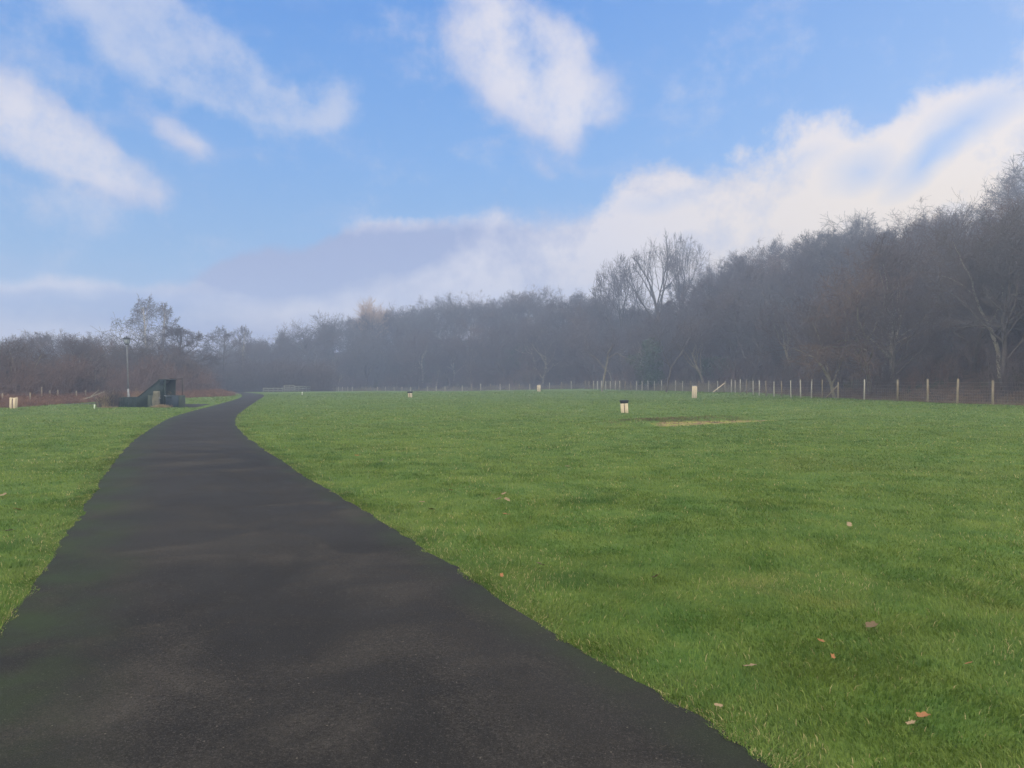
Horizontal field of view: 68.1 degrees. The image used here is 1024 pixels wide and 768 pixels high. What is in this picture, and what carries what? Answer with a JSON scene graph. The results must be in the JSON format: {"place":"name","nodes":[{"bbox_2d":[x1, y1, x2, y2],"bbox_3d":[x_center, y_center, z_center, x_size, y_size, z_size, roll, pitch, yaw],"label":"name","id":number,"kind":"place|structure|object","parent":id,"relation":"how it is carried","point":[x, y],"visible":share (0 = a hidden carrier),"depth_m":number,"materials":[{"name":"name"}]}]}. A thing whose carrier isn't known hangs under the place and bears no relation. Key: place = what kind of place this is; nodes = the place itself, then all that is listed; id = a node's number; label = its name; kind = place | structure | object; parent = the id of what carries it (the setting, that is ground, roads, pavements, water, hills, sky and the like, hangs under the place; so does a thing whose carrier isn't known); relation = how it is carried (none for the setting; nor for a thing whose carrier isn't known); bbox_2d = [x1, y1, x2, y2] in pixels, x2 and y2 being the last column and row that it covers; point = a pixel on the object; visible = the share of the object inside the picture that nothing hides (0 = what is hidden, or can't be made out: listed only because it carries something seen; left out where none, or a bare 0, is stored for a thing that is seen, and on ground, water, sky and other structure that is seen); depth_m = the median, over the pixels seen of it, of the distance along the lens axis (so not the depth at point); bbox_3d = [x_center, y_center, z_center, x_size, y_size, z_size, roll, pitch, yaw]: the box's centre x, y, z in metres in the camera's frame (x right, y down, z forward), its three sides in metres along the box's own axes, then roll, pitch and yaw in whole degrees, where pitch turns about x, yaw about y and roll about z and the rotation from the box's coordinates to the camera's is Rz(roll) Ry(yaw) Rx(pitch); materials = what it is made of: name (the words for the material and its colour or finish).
{"place":"outdoors","nodes":[
{"label":"outdoors","id":0,"kind":"place"},
{"bbox_2d":[0,392,773,767],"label":"path","id":1,"kind":"structure","parent":0,"point":[216,586],"depth_m":4.40,"materials":[{"name":"grey asphalt"}]},
{"bbox_2d":[0,298,1023,767],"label":"ground","id":2,"kind":"structure","parent":0,"point":[936,396],"depth_m":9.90,"materials":[{"name":"green plant"}]},
{"bbox_2d":[0,338,58,394],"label":"bare shrub","id":3,"kind":"object","parent":2,"relation":"on","point":[10,358],"visible":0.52,"depth_m":55.71,"materials":[{"name":"brown plant"}]},
{"bbox_2d":[5,331,59,363],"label":"bare tree","id":4,"kind":"object","parent":2,"relation":"on","point":[33,345],"visible":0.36,"depth_m":76.91,"materials":[{"name":"brown plant"}]},
{"bbox_2d":[43,353,97,394],"bbox_3d":[-35.320,-0.574,60.317,3.983,4.079,3.980,0,0,-40],"label":"bare shrub","id":5,"kind":"object","parent":2,"relation":"on","point":[80,381],"visible":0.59,"depth_m":60.20,"materials":[{"name":"brown plant"}]},
{"bbox_2d":[49,335,97,369],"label":"bare tree","id":6,"kind":"object","parent":2,"relation":"on","point":[76,349],"visible":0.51,"depth_m":71.36,"materials":[{"name":"brown plant"}]},
{"bbox_2d":[47,332,108,362],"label":"bare tree","id":7,"kind":"object","parent":2,"relation":"on","point":[65,342],"visible":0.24,"depth_m":85.97,"materials":[{"name":"brown plant"}]},
{"bbox_2d":[62,333,132,371],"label":"bare tree","id":8,"kind":"object","parent":2,"relation":"on","point":[101,351],"visible":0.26,"depth_m":75.91,"materials":[{"name":"brown plant"}]},
{"bbox_2d":[0,352,225,398],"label":"thicket","id":9,"kind":"object","parent":2,"relation":"on","point":[144,383],"visible":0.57,"depth_m":63.27,"materials":[{"name":"brown plant"}]},
{"bbox_2d":[101,388,131,406],"bbox_3d":[-24.095,0.944,46.432,1.987,1.650,1.465,0,0,-28],"label":"dark shrub","id":10,"kind":"object","parent":2,"relation":"on","point":[116,398],"visible":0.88,"depth_m":46.14,"materials":[{"name":"plant"}]},
{"bbox_2d":[0,388,236,407],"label":"dead bracken","id":11,"kind":"object","parent":2,"relation":"on","point":[39,400],"visible":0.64,"depth_m":55.73,"materials":[{"name":"brown plant"}]},
{"bbox_2d":[87,315,157,365],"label":"oak tree","id":12,"kind":"object","parent":2,"relation":"on","point":[138,343],"visible":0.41,"depth_m":83.51,"materials":[{"name":"brown plant"}]},
{"bbox_2d":[123,294,167,356],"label":"birch tree","id":13,"kind":"object","parent":2,"relation":"on","point":[142,316],"visible":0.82,"depth_m":93.95,"materials":[{"name":"brown plant"}]},
{"bbox_2d":[119,378,182,406],"bbox_3d":[-22.162,0.609,46.753,3.664,1.983,1.700,0,0,0],"label":"ramp structure","id":14,"kind":"object","parent":2,"relation":"on","point":[165,387],"visible":0.7,"depth_m":46.01,"materials":[{"name":"green paint"}]},
{"bbox_2d":[140,303,181,360],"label":"birch tree","id":15,"kind":"object","parent":2,"relation":"on","point":[165,314],"visible":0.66,"depth_m":97.11,"materials":[{"name":"brown plant"}]},
{"bbox_2d":[160,395,184,407],"bbox_3d":[-20.415,1.092,45.782,1.265,0.841,1.465,0,0,0],"label":"timber bin","id":16,"kind":"object","parent":2,"relation":"on","point":[174,401],"visible":0.79,"depth_m":45.42,"materials":[{"name":"blue wood"}]},
{"bbox_2d":[144,325,221,369],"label":"alder tree","id":17,"kind":"object","parent":2,"relation":"on","point":[177,331],"visible":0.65,"depth_m":97.22,"materials":[{"name":"brown plant"}]},
{"bbox_2d":[200,326,247,385],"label":"alder tree","id":18,"kind":"object","parent":2,"relation":"on","point":[226,335],"visible":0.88,"depth_m":125.86,"materials":[{"name":"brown plant"}]},
{"bbox_2d":[234,325,251,374],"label":"poplar tree","id":19,"kind":"object","parent":2,"relation":"on","point":[244,338],"visible":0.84,"depth_m":132.56,"materials":[{"name":"grey plant"}]},
{"bbox_2d":[185,353,342,391],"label":"dark thicket","id":20,"kind":"object","parent":2,"relation":"on","point":[317,378],"visible":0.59,"depth_m":127.36,"materials":[{"name":"plant"}]},
{"bbox_2d":[250,340,292,368],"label":"bare tree","id":21,"kind":"object","parent":2,"relation":"on","point":[263,354],"visible":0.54,"depth_m":156.62,"materials":[{"name":"grey plant"}]},
{"bbox_2d":[230,312,345,367],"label":"spreading tree","id":22,"kind":"object","parent":2,"relation":"on","point":[282,338],"visible":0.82,"depth_m":171.21,"materials":[{"name":"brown plant"}]},
{"bbox_2d":[314,314,345,370],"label":"bare tree","id":23,"kind":"object","parent":2,"relation":"on","point":[326,333],"visible":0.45,"depth_m":177.01,"materials":[{"name":"grey plant"}]},
{"bbox_2d":[335,314,371,353],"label":"bare tree","id":24,"kind":"object","parent":2,"relation":"on","point":[354,327],"visible":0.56,"depth_m":178.59,"materials":[{"name":"grey plant"}]},
{"bbox_2d":[346,295,399,350],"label":"willow tree","id":25,"kind":"object","parent":2,"relation":"on","point":[374,318],"visible":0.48,"depth_m":181.08,"materials":[{"name":"beige plant"}]},
{"bbox_2d":[381,303,419,337],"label":"bare tree","id":26,"kind":"object","parent":2,"relation":"on","point":[396,314],"visible":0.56,"depth_m":179.59,"materials":[{"name":"grey plant"}]},
{"bbox_2d":[390,327,444,379],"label":"bare tree","id":27,"kind":"object","parent":2,"relation":"on","point":[427,334],"visible":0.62,"depth_m":159.73,"materials":[{"name":"grey plant"}]},
{"bbox_2d":[386,335,458,389],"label":"bare tree","id":28,"kind":"object","parent":2,"relation":"on","point":[407,360],"visible":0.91,"depth_m":153.25,"materials":[{"name":"grey plant"}]},
{"bbox_2d":[381,291,467,349],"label":"bare tree","id":29,"kind":"object","parent":2,"relation":"on","point":[408,321],"visible":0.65,"depth_m":172.22,"materials":[{"name":"grey plant"}]},
{"bbox_2d":[402,330,471,388],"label":"bare tree","id":30,"kind":"object","parent":2,"relation":"on","point":[432,359],"visible":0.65,"depth_m":154.48,"materials":[{"name":"grey plant"}]},
{"bbox_2d":[438,301,470,341],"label":"bare tree","id":31,"kind":"object","parent":2,"relation":"on","point":[464,311],"visible":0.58,"depth_m":179.22,"materials":[{"name":"grey plant"}]},
{"bbox_2d":[455,302,488,346],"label":"bare tree","id":32,"kind":"object","parent":2,"relation":"on","point":[478,308],"visible":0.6,"depth_m":180.51,"materials":[{"name":"grey plant"}]},
{"bbox_2d":[451,312,494,365],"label":"bare tree","id":33,"kind":"object","parent":2,"relation":"on","point":[471,337],"visible":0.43,"depth_m":157.88,"materials":[{"name":"grey plant"}]},
{"bbox_2d":[473,298,521,341],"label":"bare tree","id":34,"kind":"object","parent":2,"relation":"on","point":[496,310],"visible":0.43,"depth_m":172.42,"materials":[{"name":"grey plant"}]},
{"bbox_2d":[509,292,545,329],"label":"bare tree","id":35,"kind":"object","parent":2,"relation":"on","point":[532,310],"visible":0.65,"depth_m":166.81,"materials":[{"name":"grey plant"}]},
{"bbox_2d":[507,315,556,369],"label":"bare tree","id":36,"kind":"object","parent":2,"relation":"on","point":[534,324],"visible":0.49,"depth_m":145.77,"materials":[{"name":"grey plant"}]},
{"bbox_2d":[516,344,551,383],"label":"bare tree","id":37,"kind":"object","parent":2,"relation":"on","point":[536,371],"visible":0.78,"depth_m":137.48,"materials":[{"name":"grey plant"}]},
{"bbox_2d":[514,322,573,386],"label":"bare tree","id":38,"kind":"object","parent":2,"relation":"on","point":[533,342],"visible":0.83,"depth_m":135.34,"materials":[{"name":"grey plant"}]},
{"bbox_2d":[336,378,766,391],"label":"rough grass","id":39,"kind":"structure","parent":2,"relation":"on","point":[703,387],"depth_m":122.18,"materials":[{"name":"green plant"}]},
{"bbox_2d":[540,299,578,335],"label":"bare tree","id":40,"kind":"object","parent":2,"relation":"on","point":[556,313],"visible":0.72,"depth_m":150.94,"materials":[{"name":"grey plant"}]},
{"bbox_2d":[541,321,596,379],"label":"bare tree","id":41,"kind":"object","parent":2,"relation":"on","point":[559,352],"visible":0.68,"depth_m":133.08,"materials":[{"name":"plant"}]},
{"bbox_2d":[553,313,625,384],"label":"bare tree","id":42,"kind":"object","parent":2,"relation":"on","point":[571,347],"visible":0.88,"depth_m":127.82,"materials":[{"name":"plant"}]},
{"bbox_2d":[589,325,628,371],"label":"bare tree","id":43,"kind":"object","parent":2,"relation":"on","point":[618,336],"visible":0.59,"depth_m":131.37,"materials":[{"name":"grey plant"}]},
{"bbox_2d":[196,291,1023,401],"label":"undergrowth","id":44,"kind":"object","parent":2,"relation":"on","point":[886,374],"visible":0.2,"depth_m":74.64,"materials":[{"name":"brown plant"}]},
{"bbox_2d":[569,325,652,390],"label":"leaning tree","id":45,"kind":"object","parent":2,"relation":"on","point":[611,349],"visible":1,"depth_m":95.90,"materials":[{"name":"brown plant"}]},
{"bbox_2d":[588,251,654,353],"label":"ash tree","id":46,"kind":"object","parent":2,"relation":"on","point":[617,288],"visible":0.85,"depth_m":140.15,"materials":[{"name":"brown plant"}]},
{"bbox_2d":[618,324,657,377],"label":"bare tree","id":47,"kind":"object","parent":2,"relation":"on","point":[637,337],"visible":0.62,"depth_m":116.19,"materials":[{"name":"grey plant"}]},
{"bbox_2d":[626,337,665,387],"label":"evergreen bush","id":48,"kind":"object","parent":2,"relation":"on","point":[651,375],"visible":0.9,"depth_m":103.52,"materials":[{"name":"green plant"}]},
{"bbox_2d":[619,312,685,373],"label":"bare tree","id":49,"kind":"object","parent":2,"relation":"on","point":[648,319],"visible":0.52,"depth_m":113.34,"materials":[{"name":"plant"}]},
{"bbox_2d":[619,231,688,331],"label":"ash tree","id":50,"kind":"object","parent":2,"relation":"on","point":[667,268],"visible":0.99,"depth_m":135.55,"materials":[{"name":"brown plant"}]},
{"bbox_2d":[636,305,702,379],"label":"bare tree","id":51,"kind":"object","parent":2,"relation":"on","point":[663,341],"visible":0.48,"depth_m":105.10,"materials":[{"name":"plant"}]},
{"bbox_2d":[587,414,757,424],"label":"rough tufts","id":52,"kind":"object","parent":2,"relation":"on","point":[672,418],"visible":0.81,"depth_m":29.15,"materials":[{"name":"beige plant"}]},
{"bbox_2d":[338,379,1014,404],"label":"wire fence","id":53,"kind":"object","parent":2,"relation":"on","point":[896,397],"visible":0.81,"depth_m":60.96,"materials":[{"name":"metal"}]},
{"bbox_2d":[640,309,715,391],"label":"leaning tree","id":54,"kind":"object","parent":2,"relation":"on","point":[686,327],"visible":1,"depth_m":81.88,"materials":[{"name":"brown plant"}]},
{"bbox_2d":[655,231,706,313],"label":"ash tree","id":55,"kind":"object","parent":2,"relation":"on","point":[685,263],"visible":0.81,"depth_m":138.50,"materials":[{"name":"brown plant"}]},
{"bbox_2d":[659,293,705,338],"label":"bare tree","id":56,"kind":"object","parent":2,"relation":"on","point":[666,305],"visible":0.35,"depth_m":120.23,"materials":[{"name":"plant"}]},
{"bbox_2d":[662,299,710,365],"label":"bare tree","id":57,"kind":"object","parent":2,"relation":"on","point":[694,303],"visible":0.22,"depth_m":114.28,"materials":[{"name":"plant"}]},
{"bbox_2d":[671,312,724,384],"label":"bare tree","id":58,"kind":"object","parent":2,"relation":"on","point":[696,342],"visible":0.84,"depth_m":93.19,"materials":[{"name":"plant"}]},
{"bbox_2d":[664,291,752,366],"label":"bare tree","id":59,"kind":"object","parent":2,"relation":"on","point":[707,306],"visible":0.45,"depth_m":97.50,"materials":[{"name":"plant"}]},
{"bbox_2d":[678,275,740,333],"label":"bare tree","id":60,"kind":"object","parent":2,"relation":"on","point":[703,288],"visible":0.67,"depth_m":113.80,"materials":[{"name":"plant"}]},
{"bbox_2d":[696,355,738,379],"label":"evergreen bush","id":61,"kind":"object","parent":2,"relation":"on","point":[703,366],"visible":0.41,"depth_m":95.50,"materials":[{"name":"green plant"}]},
{"bbox_2d":[702,276,772,359],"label":"bare tree","id":62,"kind":"object","parent":2,"relation":"on","point":[753,281],"visible":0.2,"depth_m":99.89,"materials":[{"name":"plant"}]},
{"bbox_2d":[717,257,770,303],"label":"bare tree","id":63,"kind":"object","parent":2,"relation":"on","point":[738,263],"visible":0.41,"depth_m":123.59,"materials":[{"name":"plant"}]},
{"bbox_2d":[715,286,807,379],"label":"bare tree","id":64,"kind":"object","parent":2,"relation":"on","point":[760,349],"visible":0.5,"depth_m":88.10,"materials":[{"name":"grey plant"}]},
{"bbox_2d":[738,239,793,275],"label":"bare tree","id":65,"kind":"object","parent":2,"relation":"on","point":[761,253],"visible":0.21,"depth_m":121.53,"materials":[{"name":"grey plant"}]},
{"bbox_2d":[748,246,797,314],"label":"bare tree","id":66,"kind":"object","parent":2,"relation":"on","point":[779,261],"visible":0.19,"depth_m":105.66,"materials":[{"name":"grey plant"}]},
{"bbox_2d":[761,307,807,365],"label":"bare tree","id":67,"kind":"object","parent":2,"relation":"on","point":[772,341],"visible":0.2,"depth_m":85.28,"materials":[{"name":"grey plant"}]},
{"bbox_2d":[754,290,817,362],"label":"bare tree","id":68,"kind":"object","parent":2,"relation":"on","point":[770,317],"visible":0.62,"depth_m":81.95,"materials":[{"name":"grey plant"}]},
{"bbox_2d":[765,232,822,266],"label":"bare tree","id":69,"kind":"object","parent":2,"relation":"on","point":[777,248],"visible":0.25,"depth_m":130.35,"materials":[{"name":"grey plant"}]},
{"bbox_2d":[784,231,838,284],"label":"bare tree","id":70,"kind":"object","parent":2,"relation":"on","point":[792,252],"visible":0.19,"depth_m":111.22,"materials":[{"name":"grey plant"}]},
{"bbox_2d":[755,286,873,397],"bbox_3d":[21.871,-2.969,55.487,9.102,8.623,6.147,0,0,22],"label":"leaning tree","id":71,"kind":"object","parent":2,"relation":"on","point":[819,343],"visible":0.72,"depth_m":54.84,"materials":[{"name":"brown plant"}]},
{"bbox_2d":[787,294,854,385],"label":"bare tree","id":72,"kind":"object","parent":2,"relation":"on","point":[803,311],"visible":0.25,"depth_m":70.86,"materials":[{"name":"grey plant"}]},
{"bbox_2d":[798,227,863,293],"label":"bare tree","id":73,"kind":"object","parent":2,"relation":"on","point":[829,244],"visible":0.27,"depth_m":102.50,"materials":[{"name":"grey plant"}]},
{"bbox_2d":[796,296,871,388],"bbox_3d":[26.317,-3.341,62.064,5.755,8.113,6.488,0,0,3],"label":"bare tree","id":74,"kind":"object","parent":2,"relation":"on","point":[812,311],"visible":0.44,"depth_m":62.18,"materials":[{"name":"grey plant"}]},
{"bbox_2d":[800,253,883,369],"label":"bare tree","id":75,"kind":"object","parent":2,"relation":"on","point":[841,268],"visible":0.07,"depth_m":72.97,"materials":[{"name":"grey plant"}]},
{"bbox_2d":[778,208,907,290],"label":"bare tree","id":76,"kind":"object","parent":2,"relation":"on","point":[841,248],"visible":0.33,"depth_m":97.46,"materials":[{"name":"grey plant"}]},
{"bbox_2d":[816,210,881,265],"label":"bare tree","id":77,"kind":"object","parent":2,"relation":"on","point":[851,224],"visible":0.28,"depth_m":114.01,"materials":[{"name":"grey plant"}]},
{"bbox_2d":[782,244,927,392],"bbox_3d":[24.479,-4.807,54.155,10.096,11.632,13.134,0,0,15],"label":"bare tree","id":78,"kind":"object","parent":2,"relation":"on","point":[856,301],"visible":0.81,"depth_m":53.82,"materials":[{"name":"brown plant"}]},
{"bbox_2d":[822,236,906,342],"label":"bare tree","id":79,"kind":"object","parent":2,"relation":"on","point":[854,254],"visible":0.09,"depth_m":83.61,"materials":[{"name":"grey plant"}]},
{"bbox_2d":[738,385,1023,405],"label":"dead grass","id":80,"kind":"structure","parent":2,"relation":"on","point":[843,392],"depth_m":49.65,"materials":[{"name":"plant"}]},
{"bbox_2d":[842,242,936,372],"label":"bare tree","id":81,"kind":"object","parent":2,"relation":"on","point":[865,259],"visible":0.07,"depth_m":65.53,"materials":[{"name":"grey plant"}]},
{"bbox_2d":[843,262,938,376],"bbox_3d":[31.097,-5.173,63.843,6.922,10.664,10.529,0,0,-2],"label":"bare tree","id":82,"kind":"object","parent":2,"relation":"on","point":[856,274],"visible":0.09,"depth_m":61.89,"materials":[{"name":"grey plant"}]},
{"bbox_2d":[846,278,951,391],"bbox_3d":[25.986,-3.163,51.203,6.681,7.986,6.996,0,0,17],"label":"bare tree","id":83,"kind":"object","parent":2,"relation":"on","point":[932,332],"visible":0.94,"depth_m":50.33,"materials":[{"name":"brown plant"}]},
{"bbox_2d":[832,229,974,388],"bbox_3d":[29.780,-5.531,59.084,12.438,12.597,8.177,0,0,-36],"label":"bare tree","id":84,"kind":"object","parent":2,"relation":"on","point":[886,257],"visible":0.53,"depth_m":58.13,"materials":[{"name":"grey plant"}]},
{"bbox_2d":[905,214,960,254],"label":"bare tree","id":85,"kind":"object","parent":2,"relation":"on","point":[922,223],"visible":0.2,"depth_m":88.74,"materials":[{"name":"grey plant"}]},
{"bbox_2d":[888,197,980,247],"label":"bare tree","id":86,"kind":"object","parent":2,"relation":"on","point":[921,200],"visible":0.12,"depth_m":95.46,"materials":[{"name":"grey plant"}]},
{"bbox_2d":[885,219,984,330],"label":"bare tree","id":87,"kind":"object","parent":2,"relation":"on","point":[937,251],"visible":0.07,"depth_m":69.73,"materials":[{"name":"grey plant"}]},
{"bbox_2d":[889,203,1010,351],"bbox_3d":[36.134,-8.329,63.315,10.654,12.162,10.174,0,0,24],"label":"bare tree","id":88,"kind":"object","parent":2,"relation":"on","point":[919,236],"visible":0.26,"depth_m":62.80,"materials":[{"name":"grey plant"}]},
{"bbox_2d":[918,203,987,234],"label":"bare tree","id":89,"kind":"object","parent":2,"relation":"on","point":[942,209],"visible":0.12,"depth_m":97.16,"materials":[{"name":"grey plant"}]},
{"bbox_2d":[900,187,1023,377],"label":"leaning tree","id":90,"kind":"object","parent":2,"relation":"on","point":[995,343],"visible":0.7,"depth_m":46.71,"materials":[{"name":"brown plant"}]},
{"bbox_2d":[903,211,1023,371],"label":"bare tree","id":91,"kind":"object","parent":2,"relation":"on","point":[982,333],"visible":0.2,"depth_m":51.47,"materials":[{"name":"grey plant"}]},
{"bbox_2d":[910,203,1023,358],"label":"bare tree","id":92,"kind":"object","parent":2,"relation":"on","point":[952,309],"visible":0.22,"depth_m":50.27,"materials":[{"name":"grey plant"}]},
{"bbox_2d":[932,205,1004,250],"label":"bare tree","id":93,"kind":"object","parent":2,"relation":"on","point":[957,218],"visible":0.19,"depth_m":87.38,"materials":[{"name":"grey plant"}]},
{"bbox_2d":[921,218,1023,389],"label":"bare tree","id":94,"kind":"object","parent":2,"relation":"on","point":[1001,326],"visible":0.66,"depth_m":45.78,"materials":[{"name":"brown plant"}]},
{"bbox_2d":[929,202,1023,321],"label":"bare tree","id":95,"kind":"object","parent":2,"relation":"on","point":[960,260],"visible":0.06,"depth_m":63.95,"materials":[{"name":"grey plant"}]},
{"bbox_2d":[947,198,1023,356],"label":"bare tree","id":96,"kind":"object","parent":2,"relation":"on","point":[989,273],"visible":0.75,"depth_m":45.55,"materials":[{"name":"grey plant"}]},
{"bbox_2d":[968,179,1023,253],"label":"bare tree","id":97,"kind":"object","parent":2,"relation":"on","point":[1017,200],"visible":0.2,"depth_m":61.94,"materials":[{"name":"grey plant"}]},
{"bbox_2d":[969,191,1023,237],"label":"bare tree","id":98,"kind":"object","parent":2,"relation":"on","point":[976,221],"visible":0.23,"depth_m":91.25,"materials":[{"name":"grey plant"}]},
{"bbox_2d":[975,150,1023,213],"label":"broad tree","id":99,"kind":"object","parent":2,"relation":"on","point":[1013,189],"visible":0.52,"depth_m":94.04,"materials":[{"name":"grey plant"}]},
{"bbox_2d":[0,0,1023,359],"label":"sky","id":100,"kind":"structure","parent":0,"point":[262,166],"materials":[{"name":"blue"}]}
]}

